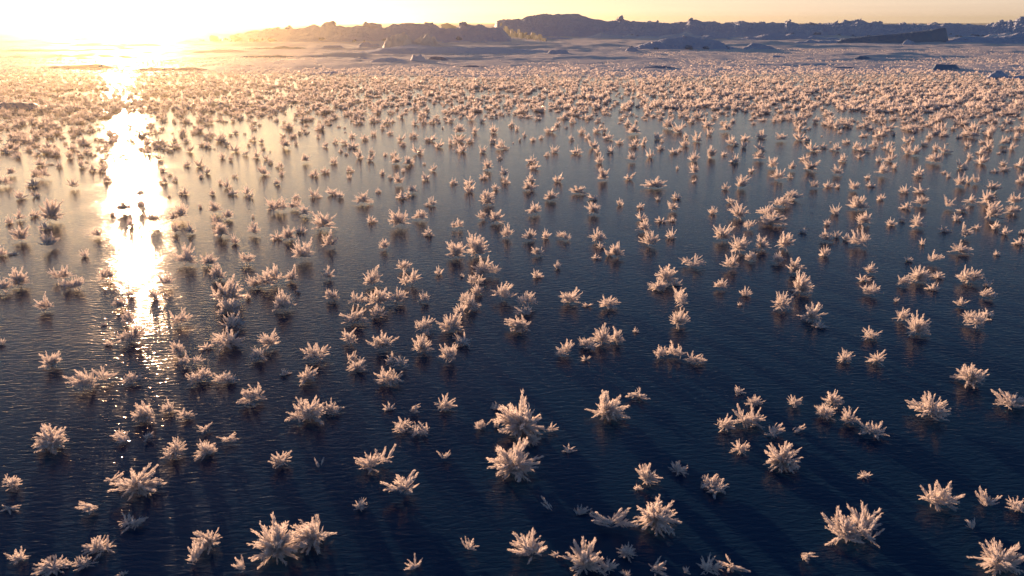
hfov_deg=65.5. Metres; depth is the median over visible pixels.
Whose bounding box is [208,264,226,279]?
frost flower
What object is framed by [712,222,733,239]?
frost flower
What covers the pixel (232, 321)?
frost flower
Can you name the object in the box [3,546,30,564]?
frost flower
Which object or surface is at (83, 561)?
frost flower
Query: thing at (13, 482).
frost flower
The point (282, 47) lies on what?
ice floe
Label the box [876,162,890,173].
frost flower
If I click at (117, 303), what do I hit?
frost flower
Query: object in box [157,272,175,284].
frost flower
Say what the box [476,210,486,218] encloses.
frost flower
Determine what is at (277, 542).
frost flower
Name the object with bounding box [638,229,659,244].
frost flower
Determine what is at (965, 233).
frost flower
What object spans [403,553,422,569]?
frost flower
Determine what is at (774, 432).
frost flower
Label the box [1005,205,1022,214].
frost flower
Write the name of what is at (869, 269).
frost flower
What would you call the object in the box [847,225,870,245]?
frost flower
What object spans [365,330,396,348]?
frost flower
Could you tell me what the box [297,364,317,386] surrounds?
frost flower
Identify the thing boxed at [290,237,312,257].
frost flower
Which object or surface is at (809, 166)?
frost flower
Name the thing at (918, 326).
frost flower
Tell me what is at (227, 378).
frost flower
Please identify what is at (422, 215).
frost flower
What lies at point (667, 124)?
frost flower
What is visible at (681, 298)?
frost flower
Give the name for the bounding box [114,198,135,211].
frost flower
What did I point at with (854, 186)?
frost flower
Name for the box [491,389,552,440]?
frost flower
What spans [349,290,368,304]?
frost flower
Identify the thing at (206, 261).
frost flower
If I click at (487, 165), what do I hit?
frost flower
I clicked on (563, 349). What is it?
frost flower
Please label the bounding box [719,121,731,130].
frost flower
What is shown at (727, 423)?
frost flower
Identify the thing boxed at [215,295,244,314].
frost flower
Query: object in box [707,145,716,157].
frost flower
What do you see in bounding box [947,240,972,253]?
frost flower
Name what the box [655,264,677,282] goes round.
frost flower
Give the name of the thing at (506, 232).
frost flower
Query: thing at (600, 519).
frost flower
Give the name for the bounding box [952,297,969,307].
frost flower
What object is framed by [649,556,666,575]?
frost flower
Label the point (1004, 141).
frost flower
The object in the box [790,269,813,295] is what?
frost flower
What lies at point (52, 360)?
frost flower
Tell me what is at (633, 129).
frost flower
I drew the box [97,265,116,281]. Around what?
frost flower
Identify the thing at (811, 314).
frost flower
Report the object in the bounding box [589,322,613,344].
frost flower
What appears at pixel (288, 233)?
frost flower
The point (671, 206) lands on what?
frost flower
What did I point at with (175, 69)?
ice floe
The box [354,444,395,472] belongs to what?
frost flower
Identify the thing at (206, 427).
frost flower
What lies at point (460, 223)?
frost flower
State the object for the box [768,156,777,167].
frost flower
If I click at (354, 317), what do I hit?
frost flower
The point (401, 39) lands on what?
ice boulder
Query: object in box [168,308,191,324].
frost flower
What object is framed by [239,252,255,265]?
frost flower
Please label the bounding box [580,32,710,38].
snow drift
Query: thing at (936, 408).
frost flower
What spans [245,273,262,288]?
frost flower
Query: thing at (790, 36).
snow drift
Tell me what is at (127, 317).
frost flower
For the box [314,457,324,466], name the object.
frost flower
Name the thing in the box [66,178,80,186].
frost flower
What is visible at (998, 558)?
frost flower
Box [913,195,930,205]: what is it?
frost flower
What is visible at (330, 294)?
frost flower
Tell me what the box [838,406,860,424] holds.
frost flower
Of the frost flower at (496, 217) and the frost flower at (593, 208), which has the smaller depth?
the frost flower at (496, 217)
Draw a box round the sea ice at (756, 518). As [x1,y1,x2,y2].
[0,40,1023,575]
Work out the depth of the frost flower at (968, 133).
7.26 m
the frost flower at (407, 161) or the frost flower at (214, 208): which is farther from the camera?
the frost flower at (407, 161)
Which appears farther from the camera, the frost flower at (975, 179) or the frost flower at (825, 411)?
the frost flower at (975, 179)
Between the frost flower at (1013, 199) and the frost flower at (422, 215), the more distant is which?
the frost flower at (1013, 199)
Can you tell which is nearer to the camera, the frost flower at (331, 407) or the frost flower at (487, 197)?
the frost flower at (331, 407)
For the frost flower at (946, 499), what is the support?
on the sea ice at (756, 518)
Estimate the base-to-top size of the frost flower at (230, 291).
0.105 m
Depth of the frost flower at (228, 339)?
2.56 m
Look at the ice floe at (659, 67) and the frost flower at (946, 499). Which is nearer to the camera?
the frost flower at (946, 499)
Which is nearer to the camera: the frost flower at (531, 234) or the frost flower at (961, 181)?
the frost flower at (531, 234)
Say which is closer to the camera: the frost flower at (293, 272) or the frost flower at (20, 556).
the frost flower at (20, 556)
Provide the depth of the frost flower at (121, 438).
1.99 m
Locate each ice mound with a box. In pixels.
[309,71,355,73]
[321,45,343,47]
[358,42,380,46]
[470,36,487,42]
[538,37,572,38]
[546,50,568,53]
[626,47,639,51]
[743,43,775,48]
[795,39,837,42]
[903,39,916,44]
[987,70,1008,77]
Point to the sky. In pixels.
(11, 11)
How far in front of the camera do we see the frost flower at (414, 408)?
2.13 m
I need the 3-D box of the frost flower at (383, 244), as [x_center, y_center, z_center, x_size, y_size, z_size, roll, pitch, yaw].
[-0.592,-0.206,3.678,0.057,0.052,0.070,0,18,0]
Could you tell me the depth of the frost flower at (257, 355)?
2.46 m
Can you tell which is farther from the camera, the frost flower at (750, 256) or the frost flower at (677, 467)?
the frost flower at (750, 256)
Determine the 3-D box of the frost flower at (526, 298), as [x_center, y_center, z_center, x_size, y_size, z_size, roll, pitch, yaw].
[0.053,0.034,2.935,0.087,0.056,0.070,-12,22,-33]
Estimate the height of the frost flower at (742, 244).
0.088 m
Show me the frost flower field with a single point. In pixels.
(590, 95)
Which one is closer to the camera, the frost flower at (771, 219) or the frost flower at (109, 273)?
the frost flower at (109, 273)
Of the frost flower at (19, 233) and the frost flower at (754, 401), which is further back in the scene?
the frost flower at (19, 233)
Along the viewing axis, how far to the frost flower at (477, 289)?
3.07 m
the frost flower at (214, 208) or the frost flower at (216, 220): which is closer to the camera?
the frost flower at (216, 220)
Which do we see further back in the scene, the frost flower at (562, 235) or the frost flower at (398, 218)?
the frost flower at (398, 218)
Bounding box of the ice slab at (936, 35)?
[838,27,948,42]
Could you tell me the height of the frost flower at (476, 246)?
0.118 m
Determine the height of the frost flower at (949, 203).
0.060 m
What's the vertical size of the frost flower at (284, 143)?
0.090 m
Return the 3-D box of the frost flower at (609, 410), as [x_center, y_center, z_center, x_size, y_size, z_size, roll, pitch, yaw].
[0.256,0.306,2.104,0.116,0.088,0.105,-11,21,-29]
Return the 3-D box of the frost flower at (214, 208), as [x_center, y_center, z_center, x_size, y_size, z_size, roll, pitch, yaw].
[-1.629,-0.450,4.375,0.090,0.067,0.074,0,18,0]
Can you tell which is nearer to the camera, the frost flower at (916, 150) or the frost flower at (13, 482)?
the frost flower at (13, 482)
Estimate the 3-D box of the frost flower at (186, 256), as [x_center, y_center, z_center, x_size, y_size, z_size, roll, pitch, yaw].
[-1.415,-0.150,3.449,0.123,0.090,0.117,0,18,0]
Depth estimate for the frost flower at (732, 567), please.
1.52 m
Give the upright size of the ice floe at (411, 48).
0.345 m
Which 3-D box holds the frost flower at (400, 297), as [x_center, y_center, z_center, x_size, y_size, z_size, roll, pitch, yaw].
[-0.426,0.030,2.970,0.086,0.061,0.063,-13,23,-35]
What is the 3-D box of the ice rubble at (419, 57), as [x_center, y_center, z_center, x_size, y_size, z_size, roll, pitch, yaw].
[-2.390,-5.808,20.326,0.498,0.323,0.351,0,18,0]
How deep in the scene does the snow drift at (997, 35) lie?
49.18 m
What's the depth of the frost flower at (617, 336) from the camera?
2.60 m
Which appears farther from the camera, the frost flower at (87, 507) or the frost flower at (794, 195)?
the frost flower at (794, 195)
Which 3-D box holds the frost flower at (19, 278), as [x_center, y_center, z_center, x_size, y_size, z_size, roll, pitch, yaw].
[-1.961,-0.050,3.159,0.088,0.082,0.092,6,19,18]
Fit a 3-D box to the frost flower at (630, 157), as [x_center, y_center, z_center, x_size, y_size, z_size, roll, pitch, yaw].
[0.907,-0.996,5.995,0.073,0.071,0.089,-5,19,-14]
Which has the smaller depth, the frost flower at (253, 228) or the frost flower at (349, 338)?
the frost flower at (349, 338)
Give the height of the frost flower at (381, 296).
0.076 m
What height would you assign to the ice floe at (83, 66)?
0.205 m
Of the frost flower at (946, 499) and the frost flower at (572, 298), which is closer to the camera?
the frost flower at (946, 499)
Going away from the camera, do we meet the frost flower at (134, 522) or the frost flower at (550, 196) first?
the frost flower at (134, 522)
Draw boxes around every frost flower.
[0,174,11,185]
[0,279,12,291]
[0,504,20,514]
[2,474,22,490]
[3,266,30,287]
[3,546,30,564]
[5,167,14,173]
[8,224,30,239]
[13,208,27,219]
[29,167,50,177]
[31,423,69,454]
[31,554,75,575]
[32,291,53,310]
[36,198,65,221]
[38,228,59,245]
[38,350,62,368]
[47,264,74,278]
[57,275,84,289]
[63,366,116,390]
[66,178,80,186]
[73,555,96,570]
[75,501,98,514]
[81,535,115,560]
[87,228,101,235]
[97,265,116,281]
[104,471,123,482]
[107,462,166,499]
[110,296,129,308]
[112,321,147,343]
[112,432,129,442]
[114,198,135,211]
[118,372,141,385]
[118,512,147,534]
[121,308,138,326]
[130,401,155,424]
[133,187,145,196]
[135,199,146,208]
[144,211,161,222]
[144,431,153,441]
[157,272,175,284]
[160,436,186,458]
[161,399,177,413]
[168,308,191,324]
[168,341,187,356]
[169,211,177,219]
[170,222,179,231]
[172,203,188,216]
[172,242,197,264]
[176,350,204,365]
[176,408,197,419]
[184,221,195,233]
[185,367,214,386]
[185,539,204,563]
[191,529,221,554]
[194,439,217,460]
[196,422,211,433]
[199,252,218,266]
[208,201,222,212]
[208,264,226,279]
[209,325,244,351]
[210,213,223,224]
[210,274,247,306]
[211,371,239,383]
[212,221,231,236]
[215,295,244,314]
[217,432,238,441]
[219,312,246,329]
[221,209,233,218]
[231,555,243,572]
[236,383,266,406]
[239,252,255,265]
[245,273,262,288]
[247,220,259,233]
[247,513,307,568]
[249,346,266,360]
[255,264,285,285]
[257,327,280,348]
[265,196,289,211]
[268,450,291,467]
[272,288,296,311]
[278,139,291,147]
[281,225,295,239]
[284,395,325,424]
[285,264,296,280]
[288,198,300,208]
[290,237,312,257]
[290,514,336,554]
[297,204,311,214]
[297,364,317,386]
[300,153,310,160]
[300,343,330,362]
[311,211,337,229]
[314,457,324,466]
[320,398,344,414]
[322,229,338,246]
[322,266,334,278]
[323,288,339,300]
[339,304,368,323]
[340,328,357,344]
[347,351,358,360]
[347,356,369,371]
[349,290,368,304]
[352,190,373,203]
[353,497,367,511]
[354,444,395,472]
[363,265,381,284]
[365,287,391,305]
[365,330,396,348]
[370,304,387,318]
[373,366,403,385]
[378,239,389,248]
[380,470,418,494]
[384,353,408,367]
[387,286,408,302]
[388,207,409,225]
[390,153,402,163]
[392,417,412,432]
[393,173,404,182]
[395,260,412,271]
[397,268,422,284]
[403,156,411,165]
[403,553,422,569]
[406,184,417,192]
[407,421,429,436]
[409,403,420,413]
[411,209,427,218]
[411,334,433,352]
[415,315,435,331]
[417,289,430,301]
[434,393,457,411]
[436,310,463,331]
[436,343,457,361]
[436,450,450,458]
[445,241,466,257]
[450,218,462,227]
[452,300,465,315]
[452,332,470,347]
[454,123,465,132]
[459,291,470,300]
[460,536,477,549]
[461,293,479,311]
[464,230,490,256]
[467,273,485,284]
[470,282,483,293]
[471,255,500,274]
[474,419,490,429]
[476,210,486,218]
[478,190,495,204]
[483,159,493,170]
[486,437,543,481]
[488,210,504,223]
[490,282,517,300]
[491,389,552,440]
[500,166,508,175]
[501,224,513,236]
[504,314,530,332]
[507,528,547,563]
[514,304,531,314]
[516,291,536,305]
[522,228,536,239]
[523,181,538,189]
[525,201,541,213]
[526,433,540,446]
[531,247,544,254]
[541,496,551,509]
[543,189,558,200]
[548,424,558,430]
[555,339,573,356]
[556,231,569,239]
[560,286,582,302]
[563,536,604,575]
[569,186,587,194]
[575,504,591,514]
[578,336,599,350]
[584,201,600,214]
[584,389,629,421]
[589,228,605,242]
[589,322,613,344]
[589,508,638,527]
[597,166,609,179]
[597,558,618,575]
[598,295,620,308]
[607,241,624,256]
[608,326,623,343]
[618,541,637,562]
[625,387,648,399]
[626,122,641,133]
[627,151,637,160]
[631,495,681,537]
[635,463,662,485]
[636,220,650,231]
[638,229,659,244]
[640,176,666,188]
[647,278,670,291]
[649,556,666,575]
[654,344,667,358]
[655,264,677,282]
[662,116,673,128]
[665,340,686,358]
[667,201,679,210]
[668,460,687,475]
[670,306,689,328]
[673,286,689,306]
[679,253,706,266]
[683,353,706,363]
[689,162,698,172]
[696,552,725,575]
[701,473,729,497]
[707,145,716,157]
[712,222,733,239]
[714,278,727,288]
[715,414,735,431]
[715,555,750,572]
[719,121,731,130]
[719,250,739,267]
[728,200,748,218]
[729,235,751,253]
[729,440,750,454]
[732,403,766,428]
[735,175,750,186]
[744,219,756,229]
[744,394,765,407]
[745,251,756,260]
[752,150,765,158]
[754,233,769,250]
[755,203,779,216]
[758,210,786,226]
[763,441,802,473]
[764,423,783,438]
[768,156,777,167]
[770,167,787,178]
[770,291,791,310]
[771,251,783,261]
[774,196,794,205]
[775,132,787,139]
[775,231,795,250]
[786,257,806,273]
[787,189,803,199]
[788,396,801,407]
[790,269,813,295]
[793,424,805,432]
[797,302,828,321]
[801,552,817,561]
[803,160,820,169]
[809,180,819,187]
[814,403,837,420]
[819,229,835,240]
[821,389,843,408]
[821,506,870,545]
[832,164,842,173]
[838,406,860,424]
[839,349,854,362]
[843,500,884,547]
[847,195,871,209]
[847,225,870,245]
[848,180,860,189]
[855,211,871,223]
[858,420,889,439]
[859,282,883,295]
[860,327,880,340]
[863,261,877,273]
[865,350,885,365]
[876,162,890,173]
[893,308,910,320]
[897,274,911,285]
[900,123,921,130]
[903,310,930,335]
[905,391,950,420]
[906,265,931,283]
[910,145,921,154]
[910,212,927,227]
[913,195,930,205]
[917,480,964,511]
[925,152,942,162]
[927,249,944,260]
[944,195,955,206]
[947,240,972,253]
[950,364,988,387]
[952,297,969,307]
[953,172,969,185]
[955,265,984,282]
[960,128,979,135]
[960,222,973,237]
[962,310,989,327]
[963,194,976,203]
[965,517,974,528]
[966,538,1023,575]
[971,175,980,182]
[974,487,1001,504]
[976,189,997,203]
[979,287,998,298]
[983,179,1002,191]
[984,200,1007,219]
[990,388,1023,409]
[999,135,1008,143]
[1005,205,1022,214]
[1005,495,1023,512]
[1007,192,1023,204]
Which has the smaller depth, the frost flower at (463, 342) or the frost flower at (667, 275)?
the frost flower at (463, 342)
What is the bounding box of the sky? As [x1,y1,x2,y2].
[0,0,1023,22]
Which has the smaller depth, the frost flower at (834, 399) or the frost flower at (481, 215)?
the frost flower at (834, 399)
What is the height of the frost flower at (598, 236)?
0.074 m
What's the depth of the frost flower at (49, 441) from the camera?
1.95 m
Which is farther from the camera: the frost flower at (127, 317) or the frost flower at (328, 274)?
the frost flower at (328, 274)
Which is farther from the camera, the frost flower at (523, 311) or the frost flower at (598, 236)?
the frost flower at (598, 236)
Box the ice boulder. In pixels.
[381,32,445,47]
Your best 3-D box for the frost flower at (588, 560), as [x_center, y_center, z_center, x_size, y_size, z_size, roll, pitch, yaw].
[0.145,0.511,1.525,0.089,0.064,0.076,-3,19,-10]
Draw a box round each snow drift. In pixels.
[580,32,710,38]
[699,33,839,39]
[953,33,1014,38]
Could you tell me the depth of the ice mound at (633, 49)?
27.32 m
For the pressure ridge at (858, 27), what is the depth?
57.95 m
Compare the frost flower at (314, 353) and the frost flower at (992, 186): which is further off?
the frost flower at (992, 186)
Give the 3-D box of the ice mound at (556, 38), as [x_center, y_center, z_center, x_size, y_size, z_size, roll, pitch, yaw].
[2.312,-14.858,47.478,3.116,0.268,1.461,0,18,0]
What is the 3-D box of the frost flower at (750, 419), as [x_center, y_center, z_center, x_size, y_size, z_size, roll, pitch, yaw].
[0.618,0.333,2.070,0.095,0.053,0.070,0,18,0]
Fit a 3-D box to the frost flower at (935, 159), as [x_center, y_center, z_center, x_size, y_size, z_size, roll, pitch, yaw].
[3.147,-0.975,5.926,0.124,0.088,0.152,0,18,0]
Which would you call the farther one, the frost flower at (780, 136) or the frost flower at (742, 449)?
the frost flower at (780, 136)
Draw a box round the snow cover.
[0,23,1023,78]
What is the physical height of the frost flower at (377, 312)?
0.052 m
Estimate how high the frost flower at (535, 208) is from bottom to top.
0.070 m
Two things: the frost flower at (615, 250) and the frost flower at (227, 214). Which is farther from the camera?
the frost flower at (227, 214)
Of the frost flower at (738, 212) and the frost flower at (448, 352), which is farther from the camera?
the frost flower at (738, 212)
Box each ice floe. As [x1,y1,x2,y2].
[0,102,54,109]
[40,64,121,68]
[131,67,207,70]
[243,55,295,57]
[249,46,304,49]
[355,44,548,53]
[428,56,447,59]
[457,65,485,66]
[644,66,674,67]
[853,56,869,59]
[931,64,960,69]
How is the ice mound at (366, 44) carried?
on the sea ice at (756, 518)
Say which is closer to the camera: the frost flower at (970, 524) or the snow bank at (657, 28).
the frost flower at (970, 524)
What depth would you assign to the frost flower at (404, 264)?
3.37 m
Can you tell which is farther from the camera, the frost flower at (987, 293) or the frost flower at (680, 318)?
the frost flower at (987, 293)
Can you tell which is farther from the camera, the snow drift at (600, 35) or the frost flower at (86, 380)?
the snow drift at (600, 35)
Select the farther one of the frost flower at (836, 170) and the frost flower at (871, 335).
the frost flower at (836, 170)
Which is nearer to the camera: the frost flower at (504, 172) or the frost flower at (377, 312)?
the frost flower at (377, 312)
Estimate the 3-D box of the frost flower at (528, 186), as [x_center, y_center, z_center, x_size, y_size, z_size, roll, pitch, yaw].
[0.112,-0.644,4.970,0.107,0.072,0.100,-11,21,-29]
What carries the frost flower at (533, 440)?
on the sea ice at (756, 518)
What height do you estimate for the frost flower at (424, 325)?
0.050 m
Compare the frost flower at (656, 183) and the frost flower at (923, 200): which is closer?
the frost flower at (923, 200)
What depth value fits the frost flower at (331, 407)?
2.14 m
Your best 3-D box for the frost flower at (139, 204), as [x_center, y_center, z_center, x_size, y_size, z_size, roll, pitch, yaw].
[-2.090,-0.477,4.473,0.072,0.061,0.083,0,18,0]
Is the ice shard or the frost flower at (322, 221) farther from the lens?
the ice shard
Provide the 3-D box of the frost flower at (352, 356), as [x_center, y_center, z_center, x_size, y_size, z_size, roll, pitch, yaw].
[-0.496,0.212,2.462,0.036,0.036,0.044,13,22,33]
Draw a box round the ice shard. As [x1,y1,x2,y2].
[441,23,456,27]
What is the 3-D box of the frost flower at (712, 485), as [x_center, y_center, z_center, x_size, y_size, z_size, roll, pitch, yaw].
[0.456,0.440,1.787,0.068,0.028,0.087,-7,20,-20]
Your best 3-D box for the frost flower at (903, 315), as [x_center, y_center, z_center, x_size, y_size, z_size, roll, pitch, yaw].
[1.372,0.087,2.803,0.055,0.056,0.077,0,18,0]
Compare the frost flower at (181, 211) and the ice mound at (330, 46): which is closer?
the frost flower at (181, 211)
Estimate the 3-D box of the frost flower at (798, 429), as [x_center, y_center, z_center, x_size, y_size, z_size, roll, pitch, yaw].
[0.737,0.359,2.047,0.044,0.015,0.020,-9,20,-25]
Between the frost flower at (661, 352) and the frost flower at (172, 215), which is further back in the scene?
the frost flower at (172, 215)
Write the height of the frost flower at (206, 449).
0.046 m
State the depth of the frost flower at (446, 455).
1.91 m
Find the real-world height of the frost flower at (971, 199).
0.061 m
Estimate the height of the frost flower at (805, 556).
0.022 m
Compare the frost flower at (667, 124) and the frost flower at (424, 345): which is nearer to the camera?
the frost flower at (424, 345)
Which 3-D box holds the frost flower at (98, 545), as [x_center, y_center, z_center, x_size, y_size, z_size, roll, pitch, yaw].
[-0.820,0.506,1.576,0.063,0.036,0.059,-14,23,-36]
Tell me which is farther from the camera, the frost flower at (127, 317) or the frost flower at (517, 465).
the frost flower at (127, 317)
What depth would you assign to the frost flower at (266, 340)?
2.55 m
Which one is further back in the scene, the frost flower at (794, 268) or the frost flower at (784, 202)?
the frost flower at (784, 202)
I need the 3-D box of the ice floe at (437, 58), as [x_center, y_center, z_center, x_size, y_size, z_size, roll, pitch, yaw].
[-1.942,-5.978,20.973,0.739,0.236,0.359,0,18,0]
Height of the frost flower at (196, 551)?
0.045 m
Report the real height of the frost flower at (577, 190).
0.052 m
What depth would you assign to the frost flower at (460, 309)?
2.84 m
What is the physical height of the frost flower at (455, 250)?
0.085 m
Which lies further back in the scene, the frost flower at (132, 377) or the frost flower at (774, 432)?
the frost flower at (132, 377)
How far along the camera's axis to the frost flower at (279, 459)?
1.88 m
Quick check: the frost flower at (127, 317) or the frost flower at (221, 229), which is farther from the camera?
the frost flower at (221, 229)
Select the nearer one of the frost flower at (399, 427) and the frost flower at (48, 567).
the frost flower at (48, 567)
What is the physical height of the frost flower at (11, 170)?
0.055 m
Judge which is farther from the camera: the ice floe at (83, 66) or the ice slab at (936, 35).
the ice slab at (936, 35)
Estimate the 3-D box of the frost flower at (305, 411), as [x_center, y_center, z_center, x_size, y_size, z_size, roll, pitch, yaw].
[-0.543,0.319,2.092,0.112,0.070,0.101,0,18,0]
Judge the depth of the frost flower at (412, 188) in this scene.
4.89 m
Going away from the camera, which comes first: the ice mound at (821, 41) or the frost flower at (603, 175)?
the frost flower at (603, 175)
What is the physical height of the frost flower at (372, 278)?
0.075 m
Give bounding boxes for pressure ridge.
[199,20,511,41]
[822,16,1023,36]
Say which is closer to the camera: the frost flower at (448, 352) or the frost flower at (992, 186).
the frost flower at (448, 352)
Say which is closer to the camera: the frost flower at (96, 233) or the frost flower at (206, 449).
the frost flower at (206, 449)
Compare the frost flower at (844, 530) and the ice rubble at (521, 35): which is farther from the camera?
the ice rubble at (521, 35)
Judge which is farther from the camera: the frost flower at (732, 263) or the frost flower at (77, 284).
the frost flower at (732, 263)
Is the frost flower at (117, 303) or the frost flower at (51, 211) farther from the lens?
the frost flower at (51, 211)
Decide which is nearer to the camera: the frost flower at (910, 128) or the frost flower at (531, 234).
the frost flower at (531, 234)
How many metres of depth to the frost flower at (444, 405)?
2.16 m
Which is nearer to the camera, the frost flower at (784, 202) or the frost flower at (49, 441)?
the frost flower at (49, 441)
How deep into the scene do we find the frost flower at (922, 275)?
3.21 m
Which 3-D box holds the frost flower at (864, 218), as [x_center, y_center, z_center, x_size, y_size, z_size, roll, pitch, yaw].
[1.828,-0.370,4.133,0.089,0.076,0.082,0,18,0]
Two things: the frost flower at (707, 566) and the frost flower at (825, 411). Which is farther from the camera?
the frost flower at (825, 411)
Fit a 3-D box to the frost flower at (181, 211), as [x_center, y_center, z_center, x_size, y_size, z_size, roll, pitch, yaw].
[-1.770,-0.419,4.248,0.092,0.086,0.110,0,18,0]
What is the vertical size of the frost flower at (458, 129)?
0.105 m
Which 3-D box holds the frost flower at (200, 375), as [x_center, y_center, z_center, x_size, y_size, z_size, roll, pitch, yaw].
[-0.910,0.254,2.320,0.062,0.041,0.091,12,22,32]
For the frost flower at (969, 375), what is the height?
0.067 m
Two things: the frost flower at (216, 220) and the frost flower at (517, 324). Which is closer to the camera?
the frost flower at (517, 324)
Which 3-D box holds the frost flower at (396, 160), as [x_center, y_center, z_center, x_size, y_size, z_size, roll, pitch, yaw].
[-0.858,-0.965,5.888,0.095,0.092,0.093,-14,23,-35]
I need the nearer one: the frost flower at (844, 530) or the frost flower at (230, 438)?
the frost flower at (844, 530)
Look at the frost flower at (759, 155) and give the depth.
6.05 m
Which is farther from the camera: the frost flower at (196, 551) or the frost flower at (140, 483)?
the frost flower at (140, 483)
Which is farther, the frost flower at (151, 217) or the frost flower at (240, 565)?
the frost flower at (151, 217)
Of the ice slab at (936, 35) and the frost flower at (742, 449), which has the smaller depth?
the frost flower at (742, 449)
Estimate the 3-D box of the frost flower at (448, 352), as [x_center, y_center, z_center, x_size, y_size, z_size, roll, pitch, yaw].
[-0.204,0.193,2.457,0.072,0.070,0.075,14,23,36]
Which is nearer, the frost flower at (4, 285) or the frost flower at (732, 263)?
the frost flower at (4, 285)
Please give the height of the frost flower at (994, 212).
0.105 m
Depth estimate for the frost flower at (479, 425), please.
2.06 m
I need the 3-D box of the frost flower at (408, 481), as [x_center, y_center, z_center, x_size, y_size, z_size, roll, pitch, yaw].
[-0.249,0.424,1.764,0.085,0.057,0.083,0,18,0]
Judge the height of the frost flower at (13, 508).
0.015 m
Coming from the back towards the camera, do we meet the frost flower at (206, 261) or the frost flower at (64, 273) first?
the frost flower at (206, 261)
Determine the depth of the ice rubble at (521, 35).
48.57 m
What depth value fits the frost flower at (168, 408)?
2.14 m
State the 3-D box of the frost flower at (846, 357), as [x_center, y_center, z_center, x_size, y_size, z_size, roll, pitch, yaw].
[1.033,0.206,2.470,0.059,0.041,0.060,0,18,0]
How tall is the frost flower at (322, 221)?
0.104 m
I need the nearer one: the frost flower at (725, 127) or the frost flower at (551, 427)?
the frost flower at (551, 427)
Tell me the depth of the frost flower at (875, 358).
2.45 m
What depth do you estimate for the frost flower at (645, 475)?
1.81 m
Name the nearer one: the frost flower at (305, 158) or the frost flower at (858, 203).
the frost flower at (858, 203)
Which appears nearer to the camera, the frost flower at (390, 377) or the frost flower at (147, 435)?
the frost flower at (147, 435)
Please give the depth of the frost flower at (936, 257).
3.46 m
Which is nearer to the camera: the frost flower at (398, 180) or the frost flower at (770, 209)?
the frost flower at (770, 209)
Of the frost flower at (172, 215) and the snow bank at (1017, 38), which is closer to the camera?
the frost flower at (172, 215)
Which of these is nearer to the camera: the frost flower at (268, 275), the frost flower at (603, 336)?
the frost flower at (603, 336)
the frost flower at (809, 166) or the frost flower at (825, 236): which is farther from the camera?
the frost flower at (809, 166)
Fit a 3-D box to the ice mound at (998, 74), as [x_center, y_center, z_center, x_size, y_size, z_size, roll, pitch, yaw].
[9.213,-4.001,15.068,0.695,0.231,0.355,0,18,0]
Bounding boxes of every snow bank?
[601,15,869,36]
[629,35,735,49]
[946,32,1023,43]
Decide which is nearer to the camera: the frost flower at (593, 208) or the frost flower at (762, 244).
the frost flower at (762, 244)
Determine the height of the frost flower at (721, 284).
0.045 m
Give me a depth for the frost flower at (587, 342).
2.56 m
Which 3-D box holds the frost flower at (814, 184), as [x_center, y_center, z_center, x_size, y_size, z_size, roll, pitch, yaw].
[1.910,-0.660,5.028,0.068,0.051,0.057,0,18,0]
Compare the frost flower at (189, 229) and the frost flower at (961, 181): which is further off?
the frost flower at (961, 181)
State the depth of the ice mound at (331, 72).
16.07 m
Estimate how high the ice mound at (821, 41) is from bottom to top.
0.282 m
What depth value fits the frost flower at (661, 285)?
3.13 m
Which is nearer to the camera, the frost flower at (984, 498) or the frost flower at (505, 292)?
the frost flower at (984, 498)
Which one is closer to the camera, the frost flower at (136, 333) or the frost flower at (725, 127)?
the frost flower at (136, 333)
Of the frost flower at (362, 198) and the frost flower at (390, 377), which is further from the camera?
the frost flower at (362, 198)
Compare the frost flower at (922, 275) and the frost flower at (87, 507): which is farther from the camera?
the frost flower at (922, 275)
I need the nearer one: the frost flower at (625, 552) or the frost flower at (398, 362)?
the frost flower at (625, 552)
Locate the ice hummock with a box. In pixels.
[494,13,618,36]
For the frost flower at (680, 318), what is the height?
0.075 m
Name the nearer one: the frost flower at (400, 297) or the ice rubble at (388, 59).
the frost flower at (400, 297)
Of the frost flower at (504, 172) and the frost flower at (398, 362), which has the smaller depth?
the frost flower at (398, 362)
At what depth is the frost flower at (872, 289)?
3.06 m
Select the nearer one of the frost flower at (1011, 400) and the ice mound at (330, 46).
the frost flower at (1011, 400)
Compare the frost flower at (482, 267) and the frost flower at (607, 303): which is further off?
the frost flower at (482, 267)
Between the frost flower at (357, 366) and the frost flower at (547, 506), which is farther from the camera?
the frost flower at (357, 366)
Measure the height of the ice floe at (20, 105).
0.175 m
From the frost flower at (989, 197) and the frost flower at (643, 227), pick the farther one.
the frost flower at (989, 197)
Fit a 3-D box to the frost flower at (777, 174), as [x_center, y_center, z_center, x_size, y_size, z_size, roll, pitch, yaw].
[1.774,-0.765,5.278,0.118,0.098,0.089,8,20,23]
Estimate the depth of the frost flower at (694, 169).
5.49 m
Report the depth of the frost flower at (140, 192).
4.78 m
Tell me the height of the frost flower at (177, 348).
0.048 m
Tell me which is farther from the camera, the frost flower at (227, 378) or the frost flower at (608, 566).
the frost flower at (227, 378)
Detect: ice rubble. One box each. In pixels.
[370,57,405,61]
[411,54,426,60]
[500,23,545,40]
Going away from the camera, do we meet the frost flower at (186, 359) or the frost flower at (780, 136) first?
the frost flower at (186, 359)
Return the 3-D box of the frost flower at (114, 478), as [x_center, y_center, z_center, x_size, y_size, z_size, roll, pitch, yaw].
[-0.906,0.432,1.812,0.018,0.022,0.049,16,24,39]
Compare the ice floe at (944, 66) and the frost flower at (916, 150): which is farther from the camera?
the ice floe at (944, 66)
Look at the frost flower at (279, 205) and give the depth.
4.40 m
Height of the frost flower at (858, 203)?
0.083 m
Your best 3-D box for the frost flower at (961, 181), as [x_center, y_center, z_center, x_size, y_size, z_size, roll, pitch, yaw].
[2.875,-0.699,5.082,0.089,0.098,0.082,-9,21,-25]
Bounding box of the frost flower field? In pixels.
[0,47,1023,575]

